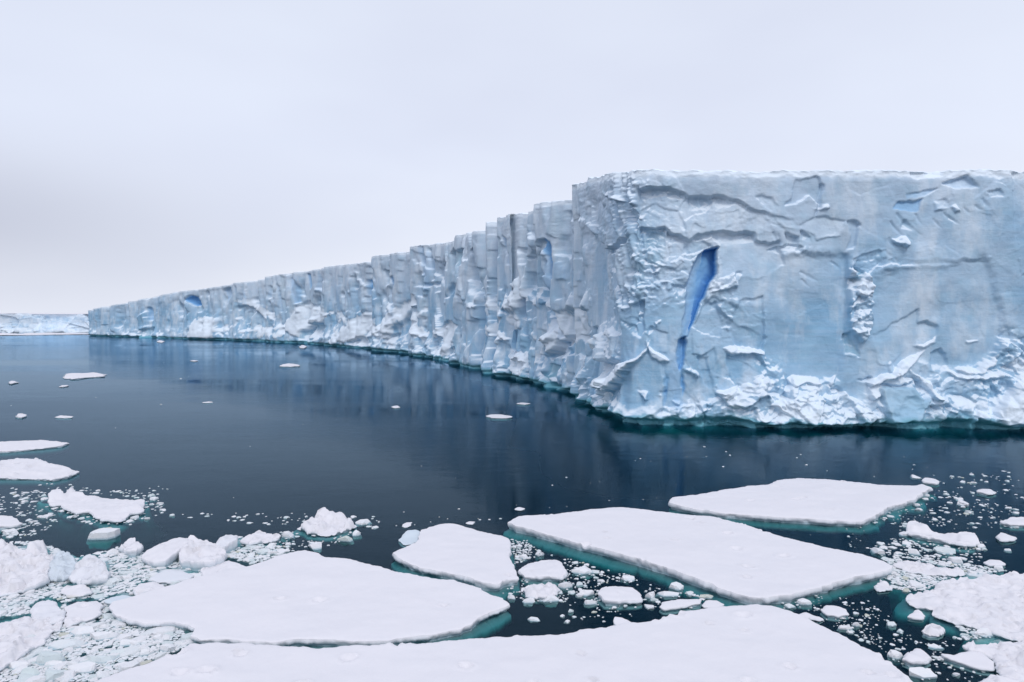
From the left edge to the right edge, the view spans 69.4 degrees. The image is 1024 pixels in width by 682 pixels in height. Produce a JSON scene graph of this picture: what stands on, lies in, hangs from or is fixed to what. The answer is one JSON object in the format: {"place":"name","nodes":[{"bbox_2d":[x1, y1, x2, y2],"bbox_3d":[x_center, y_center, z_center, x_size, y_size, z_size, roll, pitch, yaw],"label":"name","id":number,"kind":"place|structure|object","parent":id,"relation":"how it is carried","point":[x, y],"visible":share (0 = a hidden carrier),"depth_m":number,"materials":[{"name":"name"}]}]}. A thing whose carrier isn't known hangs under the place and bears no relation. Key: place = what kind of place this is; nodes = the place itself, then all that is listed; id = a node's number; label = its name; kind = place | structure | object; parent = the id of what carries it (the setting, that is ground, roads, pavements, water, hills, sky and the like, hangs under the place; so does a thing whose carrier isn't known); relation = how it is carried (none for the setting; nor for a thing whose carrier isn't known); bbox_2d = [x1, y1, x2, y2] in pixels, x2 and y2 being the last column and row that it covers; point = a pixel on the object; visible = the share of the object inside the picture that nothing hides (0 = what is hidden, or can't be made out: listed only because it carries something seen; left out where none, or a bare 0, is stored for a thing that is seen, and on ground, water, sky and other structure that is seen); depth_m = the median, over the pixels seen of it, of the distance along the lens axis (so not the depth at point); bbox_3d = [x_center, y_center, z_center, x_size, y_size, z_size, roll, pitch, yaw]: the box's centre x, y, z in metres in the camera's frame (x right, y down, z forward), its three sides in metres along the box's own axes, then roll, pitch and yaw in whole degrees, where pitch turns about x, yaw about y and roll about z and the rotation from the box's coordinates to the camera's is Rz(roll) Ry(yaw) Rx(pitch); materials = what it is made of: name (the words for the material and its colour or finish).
{"place":"outdoors","nodes":[
{"label":"outdoors","id":0,"kind":"place"},
{"bbox_2d":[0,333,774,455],"bbox_3d":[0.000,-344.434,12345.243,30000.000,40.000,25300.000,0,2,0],"label":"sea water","id":1,"kind":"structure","parent":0,"point":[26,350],"depth_m":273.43,"materials":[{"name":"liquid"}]},
{"bbox_2d":[2,528,18,540],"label":"ice chunk","id":2,"kind":"object","parent":1,"relation":"on","point":[10,532],"visible":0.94,"depth_m":54.47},
{"bbox_2d":[0,515,23,535],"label":"ice floe","id":3,"kind":"object","parent":1,"relation":"on","point":[8,522],"visible":0.84,"depth_m":56.42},
{"bbox_2d":[5,593,20,599],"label":"brash ice piece","id":4,"kind":"object","parent":1,"relation":"on","point":[12,596],"visible":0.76,"depth_m":42.20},
{"bbox_2d":[8,660,31,674],"bbox_3d":[-22.696,14.990,33.858,1.226,0.603,0.554,0,2,-9],"label":"ice chunk","id":5,"kind":"object","parent":1,"relation":"on","point":[13,665],"visible":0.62,"depth_m":33.83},
{"bbox_2d":[13,664,27,678],"bbox_3d":[-22.311,15.035,33.531,0.514,0.511,0.624,1,2,33],"label":"brash ice piece","id":6,"kind":"object","parent":1,"relation":"on","point":[18,669],"visible":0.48,"depth_m":33.46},
{"bbox_2d":[19,667,39,675],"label":"ice chunk","id":7,"kind":"object","parent":1,"relation":"on","point":[31,670],"visible":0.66,"depth_m":33.05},
{"bbox_2d":[25,675,45,681],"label":"brash ice piece","id":8,"kind":"object","parent":1,"relation":"on","point":[37,678],"visible":1,"depth_m":32.41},
{"bbox_2d":[0,313,88,332],"bbox_3d":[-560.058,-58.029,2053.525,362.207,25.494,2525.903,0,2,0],"label":"distant iceberg","id":9,"kind":"object","parent":1,"relation":"on","point":[44,322],"visible":0.48,"depth_m":802.44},
{"bbox_2d":[0,332,88,334],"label":"ice floe","id":10,"kind":"object","parent":1,"relation":"on","point":[50,333],"visible":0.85,"depth_m":725.13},
{"bbox_2d":[29,600,65,624],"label":"ice floe","id":11,"kind":"object","parent":1,"relation":"on","point":[53,611],"visible":0.68,"depth_m":39.58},
{"bbox_2d":[35,651,64,669],"bbox_3d":[-21.667,15.049,34.419,1.567,1.132,0.797,-1,2,-27],"label":"ice chunk","id":12,"kind":"object","parent":1,"relation":"on","point":[43,657],"visible":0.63,"depth_m":34.23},
{"bbox_2d":[44,660,61,665],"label":"ice chunk","id":13,"kind":"object","parent":1,"relation":"on","point":[53,662],"visible":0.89,"depth_m":34.07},
{"bbox_2d":[44,670,63,681],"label":"ice chunk","id":14,"kind":"object","parent":1,"relation":"on","point":[51,674],"visible":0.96,"depth_m":32.62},
{"bbox_2d":[53,661,68,669],"bbox_3d":[-20.757,15.018,34.020,0.611,0.350,0.678,0,2,13],"label":"brash ice piece","id":15,"kind":"object","parent":1,"relation":"on","point":[60,665],"visible":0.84,"depth_m":33.91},
{"bbox_2d":[48,551,76,586],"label":"ice floe","id":16,"kind":"object","parent":1,"relation":"on","point":[62,565],"visible":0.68,"depth_m":46.31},
{"bbox_2d":[55,415,72,420],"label":"ice floe","id":17,"kind":"object","parent":1,"relation":"on","point":[63,418],"visible":1,"depth_m":118.30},
{"bbox_2d":[54,670,76,681],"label":"brash ice piece","id":18,"kind":"object","parent":1,"relation":"on","point":[70,674],"visible":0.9,"depth_m":32.80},
{"bbox_2d":[48,639,87,650],"bbox_3d":[-21.719,14.887,36.058,1.826,0.595,0.916,0,2,0],"label":"ice chunk","id":19,"kind":"object","parent":1,"relation":"on","point":[60,644],"visible":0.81,"depth_m":35.89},
{"bbox_2d":[60,584,92,601],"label":"ice floe","id":20,"kind":"object","parent":1,"relation":"on","point":[80,591],"visible":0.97,"depth_m":42.67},
{"bbox_2d":[69,625,93,636],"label":"ice chunk","id":21,"kind":"object","parent":1,"relation":"on","point":[84,630],"visible":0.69,"depth_m":37.40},
{"bbox_2d":[69,661,95,674],"bbox_3d":[-19.516,15.012,33.546,1.170,0.733,0.625,0,2,-12],"label":"ice chunk","id":22,"kind":"object","parent":1,"relation":"on","point":[89,667],"visible":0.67,"depth_m":33.43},
{"bbox_2d":[63,372,106,382],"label":"ice floe","id":23,"kind":"object","parent":1,"relation":"on","point":[76,376],"visible":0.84,"depth_m":200.92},
{"bbox_2d":[90,621,105,628],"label":"brash ice piece","id":24,"kind":"object","parent":1,"relation":"on","point":[96,625],"visible":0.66,"depth_m":38.22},
{"bbox_2d":[85,655,118,667],"bbox_3d":[-19.205,14.959,34.545,1.609,0.580,0.777,0,2,-7],"label":"ice chunk","id":25,"kind":"object","parent":1,"relation":"on","point":[99,659],"visible":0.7,"depth_m":34.40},
{"bbox_2d":[96,670,109,679],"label":"ice chunk","id":26,"kind":"object","parent":1,"relation":"on","point":[102,674],"visible":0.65,"depth_m":32.89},
{"bbox_2d":[86,528,120,549],"bbox_3d":[-29.923,14.526,54.145,2.057,1.433,1.646,0,2,0],"label":"ice chunk","id":27,"kind":"object","parent":1,"relation":"on","point":[104,538],"visible":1,"depth_m":53.46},
{"bbox_2d":[90,631,119,644],"bbox_3d":[-20.392,14.868,37.036,1.736,0.680,0.820,0,2,0],"label":"ice chunk","id":28,"kind":"object","parent":1,"relation":"on","point":[99,636],"visible":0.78,"depth_m":36.83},
{"bbox_2d":[102,577,118,588],"bbox_3d":[-24.214,14.715,44.490,1.323,0.836,0.929,1,2,21],"label":"brash ice piece","id":29,"kind":"object","parent":1,"relation":"on","point":[113,581],"visible":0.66,"depth_m":44.27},
{"bbox_2d":[104,595,131,605],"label":"ice floe","id":30,"kind":"object","parent":1,"relation":"on","point":[109,601],"visible":0.45,"depth_m":41.51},
{"bbox_2d":[118,632,132,640],"bbox_3d":[-19.350,14.969,36.941,0.712,0.627,0.728,-1,2,-16],"label":"brash ice piece","id":31,"kind":"object","parent":1,"relation":"on","point":[128,635],"visible":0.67,"depth_m":36.87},
{"bbox_2d":[118,659,139,671],"bbox_3d":[-17.552,15.040,33.911,1.015,0.668,1.199,1,2,27],"label":"brash ice piece","id":32,"kind":"object","parent":1,"relation":"on","point":[128,665],"visible":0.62,"depth_m":33.68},
{"bbox_2d":[119,639,138,647],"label":"ice chunk","id":33,"kind":"object","parent":1,"relation":"on","point":[125,643],"visible":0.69,"depth_m":36.16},
{"bbox_2d":[119,645,140,657],"bbox_3d":[-18.358,14.938,35.486,1.041,0.270,1.115,-1,2,-26],"label":"brash ice piece","id":34,"kind":"object","parent":1,"relation":"on","point":[130,651],"visible":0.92,"depth_m":35.36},
{"bbox_2d":[140,648,154,660],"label":"ice chunk","id":35,"kind":"object","parent":1,"relation":"on","point":[146,652],"visible":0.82,"depth_m":35.10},
{"bbox_2d":[132,582,164,594],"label":"ice floe","id":36,"kind":"object","parent":1,"relation":"on","point":[140,588],"visible":0.62,"depth_m":43.14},
{"bbox_2d":[150,626,174,637],"bbox_3d":[-17.821,14.955,37.746,1.314,0.662,1.270,0,2,-10],"label":"brash ice piece","id":37,"kind":"object","parent":1,"relation":"on","point":[161,629],"visible":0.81,"depth_m":37.58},
{"bbox_2d":[160,643,175,654],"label":"ice chunk","id":38,"kind":"object","parent":1,"relation":"on","point":[166,647],"visible":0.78,"depth_m":35.49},
{"bbox_2d":[148,570,193,584],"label":"ice floe","id":39,"kind":"object","parent":1,"relation":"on","point":[165,577],"visible":0.72,"depth_m":45.01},
{"bbox_2d":[200,561,245,574],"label":"ice floe","id":40,"kind":"object","parent":1,"relation":"on","point":[227,565],"visible":0.38,"depth_m":46.70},
{"bbox_2d":[240,530,280,547],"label":"ice floe","id":41,"kind":"object","parent":1,"relation":"on","point":[259,537],"visible":0.81,"depth_m":52.66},
{"bbox_2d":[281,531,295,542],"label":"ice chunk","id":42,"kind":"object","parent":1,"relation":"on","point":[290,536],"visible":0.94,"depth_m":53.87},
{"bbox_2d":[308,542,321,553],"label":"ice chunk","id":43,"kind":"object","parent":1,"relation":"on","point":[316,547],"visible":0.94,"depth_m":51.28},
{"bbox_2d":[336,535,353,545],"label":"ice chunk","id":44,"kind":"object","parent":1,"relation":"on","point":[346,540],"visible":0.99,"depth_m":53.01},
{"bbox_2d":[353,530,361,540],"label":"ice chunk","id":45,"kind":"object","parent":1,"relation":"on","point":[357,536],"visible":1,"depth_m":54.38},
{"bbox_2d":[355,519,371,526],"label":"ice chunk","id":46,"kind":"object","parent":1,"relation":"on","point":[361,523],"visible":0.97,"depth_m":57.45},
{"bbox_2d":[398,530,419,547],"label":"ice floe","id":47,"kind":"object","parent":1,"relation":"on","point":[408,537],"visible":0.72,"depth_m":53.48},
{"bbox_2d":[486,414,511,422],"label":"ice floe","id":48,"kind":"object","parent":1,"relation":"on","point":[497,418],"visible":1,"depth_m":118.19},
{"bbox_2d":[0,502,1016,681],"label":"slush","id":49,"kind":"object","parent":1,"relation":"on","point":[61,533],"visible":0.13,"depth_m":59.21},
{"bbox_2d":[0,362,1023,681],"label":"brash ice","id":50,"kind":"structure","parent":1,"relation":"on","point":[124,586],"depth_m":45.27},
{"bbox_2d":[522,597,534,607],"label":"ice chunk","id":51,"kind":"object","parent":1,"relation":"on","point":[528,602],"visible":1,"depth_m":41.54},
{"bbox_2d":[535,550,543,561],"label":"ice chunk","id":52,"kind":"object","parent":1,"relation":"on","point":[539,555],"visible":0.98,"depth_m":49.73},
{"bbox_2d":[521,582,559,604],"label":"ice floe","id":53,"kind":"object","parent":1,"relation":"on","point":[536,592],"visible":0.88,"depth_m":42.62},
{"bbox_2d":[539,595,558,607],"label":"ice chunk","id":54,"kind":"object","parent":1,"relation":"on","point":[553,599],"visible":1,"depth_m":41.73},
{"bbox_2d":[88,169,1023,509],"bbox_3d":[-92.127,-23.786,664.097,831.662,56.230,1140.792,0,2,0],"label":"tabular iceberg","id":55,"kind":"object","parent":1,"relation":"on","point":[852,325],"visible":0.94,"depth_m":108.97,"materials":[{"name":"ice"}]},
{"bbox_2d":[558,582,572,593],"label":"ice chunk","id":56,"kind":"object","parent":1,"relation":"on","point":[563,586],"visible":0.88,"depth_m":43.86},
{"bbox_2d":[571,565,595,579],"bbox_3d":[4.502,14.597,46.586,1.532,0.701,0.884,-1,2,-23],"label":"ice chunk","id":57,"kind":"object","parent":1,"relation":"on","point":[584,570],"visible":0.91,"depth_m":46.34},
{"bbox_2d":[579,590,594,599],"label":"ice chunk","id":58,"kind":"object","parent":1,"relation":"on","point":[589,595],"visible":0.92,"depth_m":42.71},
{"bbox_2d":[583,600,597,608],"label":"ice chunk","id":59,"kind":"object","parent":1,"relation":"on","point":[588,604],"visible":1,"depth_m":41.33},
{"bbox_2d":[613,617,629,624],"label":"ice floe","id":60,"kind":"object","parent":1,"relation":"on","point":[618,620],"visible":0.34,"depth_m":38.62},
{"bbox_2d":[620,575,634,584],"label":"ice chunk","id":61,"kind":"object","parent":1,"relation":"on","point":[626,578],"visible":0.96,"depth_m":45.15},
{"bbox_2d":[645,591,654,602],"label":"ice chunk","id":62,"kind":"object","parent":1,"relation":"on","point":[649,596],"visible":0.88,"depth_m":42.19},
{"bbox_2d":[655,591,679,599],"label":"ice chunk","id":63,"kind":"object","parent":1,"relation":"on","point":[666,595],"visible":0.99,"depth_m":42.59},
{"bbox_2d":[669,582,683,597],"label":"ice chunk","id":64,"kind":"object","parent":1,"relation":"on","point":[678,587],"visible":0.82,"depth_m":43.61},
{"bbox_2d":[659,599,701,615],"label":"ice floe","id":65,"kind":"object","parent":1,"relation":"on","point":[674,607],"visible":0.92,"depth_m":40.80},
{"bbox_2d":[699,594,712,600],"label":"ice chunk","id":66,"kind":"object","parent":1,"relation":"on","point":[707,597],"visible":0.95,"depth_m":42.28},
{"bbox_2d":[702,600,723,608],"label":"ice floe","id":67,"kind":"object","parent":1,"relation":"on","point":[710,603],"visible":0.64,"depth_m":40.95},
{"bbox_2d":[784,603,795,610],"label":"ice chunk","id":68,"kind":"object","parent":1,"relation":"on","point":[789,606],"visible":0.98,"depth_m":40.87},
{"bbox_2d":[796,598,811,609],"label":"ice chunk","id":69,"kind":"object","parent":1,"relation":"on","point":[804,603],"visible":0.97,"depth_m":41.28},
{"bbox_2d":[801,612,823,623],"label":"ice floe","id":70,"kind":"object","parent":1,"relation":"on","point":[816,619],"visible":0.76,"depth_m":39.20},
{"bbox_2d":[820,605,848,621],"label":"ice floe","id":71,"kind":"object","parent":1,"relation":"on","point":[832,613],"visible":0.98,"depth_m":39.68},
{"bbox_2d":[837,625,853,632],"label":"ice chunk","id":72,"kind":"object","parent":1,"relation":"on","point":[842,628],"visible":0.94,"depth_m":38.00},
{"bbox_2d":[870,547,885,559],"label":"ice chunk","id":73,"kind":"object","parent":1,"relation":"on","point":[878,552],"visible":0.88,"depth_m":50.21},
{"bbox_2d":[874,580,892,594],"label":"ice floe","id":74,"kind":"object","parent":1,"relation":"on","point":[881,587],"visible":1,"depth_m":43.53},
{"bbox_2d":[886,621,896,630],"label":"ice chunk","id":75,"kind":"object","parent":1,"relation":"on","point":[891,626],"visible":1,"depth_m":38.41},
{"bbox_2d":[887,650,902,665],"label":"ice chunk","id":76,"kind":"object","parent":1,"relation":"on","point":[896,655],"visible":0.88,"depth_m":34.77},
{"bbox_2d":[908,548,920,559],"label":"ice chunk","id":77,"kind":"object","parent":1,"relation":"on","point":[913,552],"visible":0.8,"depth_m":50.11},
{"bbox_2d":[907,610,924,622],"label":"ice floe","id":78,"kind":"object","parent":1,"relation":"on","point":[916,616],"visible":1,"depth_m":39.20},
{"bbox_2d":[907,580,924,590],"bbox_3d":[24.184,14.689,44.280,0.855,0.521,0.932,0,2,-5],"label":"brash ice piece","id":79,"kind":"object","parent":1,"relation":"on","point":[914,583],"visible":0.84,"depth_m":44.02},
{"bbox_2d":[902,648,931,669],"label":"ice floe","id":80,"kind":"object","parent":1,"relation":"on","point":[916,657],"visible":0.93,"depth_m":34.09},
{"bbox_2d":[909,667,936,681],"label":"ice chunk","id":81,"kind":"object","parent":1,"relation":"on","point":[917,674],"visible":0.98,"depth_m":32.94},
{"bbox_2d":[922,478,938,487],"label":"ice floe","id":82,"kind":"object","parent":1,"relation":"on","point":[931,482],"visible":0.89,"depth_m":71.04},
{"bbox_2d":[921,623,944,640],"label":"ice floe","id":83,"kind":"object","parent":1,"relation":"on","point":[933,631],"visible":1,"depth_m":37.27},
{"bbox_2d":[927,643,944,651],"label":"ice chunk","id":84,"kind":"object","parent":1,"relation":"on","point":[934,647],"visible":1,"depth_m":35.86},
{"bbox_2d":[934,546,955,558],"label":"ice chunk","id":85,"kind":"object","parent":1,"relation":"on","point":[939,550],"visible":0.83,"depth_m":50.27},
{"bbox_2d":[947,556,963,569],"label":"ice chunk","id":86,"kind":"object","parent":1,"relation":"on","point":[957,560],"visible":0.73,"depth_m":48.23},
{"bbox_2d":[956,499,968,510],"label":"ice chunk","id":87,"kind":"object","parent":1,"relation":"on","point":[960,503],"visible":0.93,"depth_m":63.09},
{"bbox_2d":[974,628,995,640],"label":"ice chunk","id":88,"kind":"object","parent":1,"relation":"on","point":[983,633],"visible":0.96,"depth_m":37.19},
{"bbox_2d":[976,489,996,497],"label":"ice floe","id":89,"kind":"object","parent":1,"relation":"on","point":[986,493],"visible":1,"depth_m":66.99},
{"bbox_2d":[983,560,1005,568],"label":"ice floe","id":90,"kind":"object","parent":1,"relation":"on","point":[990,563],"visible":0.86,"depth_m":47.66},
{"bbox_2d":[979,674,1023,681],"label":"ice floe","id":91,"kind":"object","parent":1,"relation":"on","point":[997,678],"visible":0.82,"depth_m":32.14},
{"bbox_2d":[995,533,1016,544],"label":"ice floe","id":92,"kind":"object","parent":1,"relation":"on","point":[1004,539],"visible":1,"depth_m":52.95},
{"bbox_2d":[1000,517,1023,532],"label":"ice floe","id":93,"kind":"object","parent":1,"relation":"on","point":[1011,522],"visible":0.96,"depth_m":56.83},
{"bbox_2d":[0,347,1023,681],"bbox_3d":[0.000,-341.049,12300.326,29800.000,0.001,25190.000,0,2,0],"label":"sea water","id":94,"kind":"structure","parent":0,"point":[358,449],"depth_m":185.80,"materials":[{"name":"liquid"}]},
{"bbox_2d":[0,539,54,596],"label":"ice floe","id":95,"kind":"object","parent":94,"relation":"on","point":[25,570],"visible":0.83,"depth_m":46.17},
{"bbox_2d":[0,616,62,674],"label":"ice floe","id":96,"kind":"object","parent":94,"relation":"on","point":[15,645],"visible":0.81,"depth_m":36.57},
{"bbox_2d":[0,440,68,460],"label":"ice floe","id":97,"kind":"object","parent":94,"relation":"on","point":[29,449],"visible":0.99,"depth_m":90.73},
{"bbox_2d":[0,458,78,489],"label":"ice floe","id":98,"kind":"object","parent":94,"relation":"on","point":[23,473],"visible":1,"depth_m":75.12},
{"bbox_2d":[63,601,103,627],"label":"ice floe","id":99,"kind":"object","parent":94,"relation":"on","point":[77,613],"visible":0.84,"depth_m":39.55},
{"bbox_2d":[68,554,110,588],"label":"ice floe","id":100,"kind":"object","parent":94,"relation":"on","point":[90,571],"visible":0.81,"depth_m":44.99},
{"bbox_2d":[45,487,145,533],"bbox_3d":[-34.899,14.259,62.528,13.208,2.383,4.985,1,2,33],"label":"ice floe","id":101,"kind":"object","parent":94,"relation":"on","point":[113,512],"visible":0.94,"depth_m":61.12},
{"bbox_2d":[118,535,237,572],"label":"ice block","id":102,"kind":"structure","parent":94,"relation":"on","point":[193,553],"depth_m":48.82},
{"bbox_2d":[108,550,511,648],"bbox_3d":[-11.014,15.169,40.839,19.632,1.918,13.615,1,2,29],"label":"ice floe","id":103,"kind":"object","parent":94,"relation":"on","point":[310,599],"visible":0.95,"depth_m":40.00,"materials":[{"name":"ice"}]},
{"bbox_2d":[293,507,356,542],"bbox_3d":[-14.078,14.198,56.525,4.612,1.941,4.649,1,2,27],"label":"ice floe","id":104,"kind":"object","parent":94,"relation":"on","point":[325,525],"visible":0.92,"depth_m":55.62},
{"bbox_2d":[391,523,520,601],"bbox_3d":[-3.122,14.884,49.488,11.970,1.965,9.080,1,2,37],"label":"ice floe","id":105,"kind":"object","parent":94,"relation":"on","point":[484,561],"visible":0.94,"depth_m":47.91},
{"bbox_2d":[95,604,912,681],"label":"ice floe","id":106,"kind":"object","parent":94,"relation":"on","point":[754,643],"visible":1,"depth_m":33.77,"materials":[{"name":"ice"}]},
{"bbox_2d":[518,560,567,586],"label":"ice floe","id":107,"kind":"object","parent":94,"relation":"on","point":[544,572],"visible":0.9,"depth_m":45.46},
{"bbox_2d":[596,586,642,610],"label":"ice floe","id":108,"kind":"object","parent":94,"relation":"on","point":[616,596],"visible":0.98,"depth_m":41.49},
{"bbox_2d":[503,507,892,612],"bbox_3d":[11.909,14.774,51.941,13.648,2.067,24.676,-2,2,-42],"label":"ice floe","id":109,"kind":"object","parent":94,"relation":"on","point":[727,562],"visible":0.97,"depth_m":48.61,"materials":[{"name":"ice"}]},
{"bbox_2d":[668,478,937,534],"bbox_3d":[26.738,14.394,64.515,25.552,2.142,13.555,-1,2,-34],"label":"ice floe","id":110,"kind":"object","parent":94,"relation":"on","point":[826,506],"visible":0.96,"depth_m":61.57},
{"bbox_2d":[893,560,964,580],"bbox_3d":[26.346,14.621,46.791,3.920,0.964,2.442,1,2,35],"label":"ice floe","id":111,"kind":"object","parent":94,"relation":"on","point":[929,569],"visible":0.8,"depth_m":46.46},
{"bbox_2d":[904,520,980,553],"bbox_3d":[31.087,14.295,53.613,2.981,1.467,5.147,-2,2,-42],"label":"ice floe","id":112,"kind":"object","parent":94,"relation":"on","point":[921,533],"visible":0.9,"depth_m":53.01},
{"bbox_2d":[891,571,1023,642],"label":"ice floe","id":113,"kind":"object","parent":94,"relation":"on","point":[993,604],"visible":0.94,"depth_m":40.78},
{"bbox_2d":[941,651,994,675],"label":"ice floe","id":114,"kind":"object","parent":94,"relation":"on","point":[971,661],"visible":0.96,"depth_m":34.07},
{"bbox_2d":[962,639,1023,681],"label":"ice floe","id":115,"kind":"object","parent":94,"relation":"on","point":[1007,658],"visible":0.77,"depth_m":34.67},
{"bbox_2d":[0,0,1023,312],"label":"sky","id":116,"kind":"structure","parent":0,"point":[149,148],"materials":[{"name":"white"}]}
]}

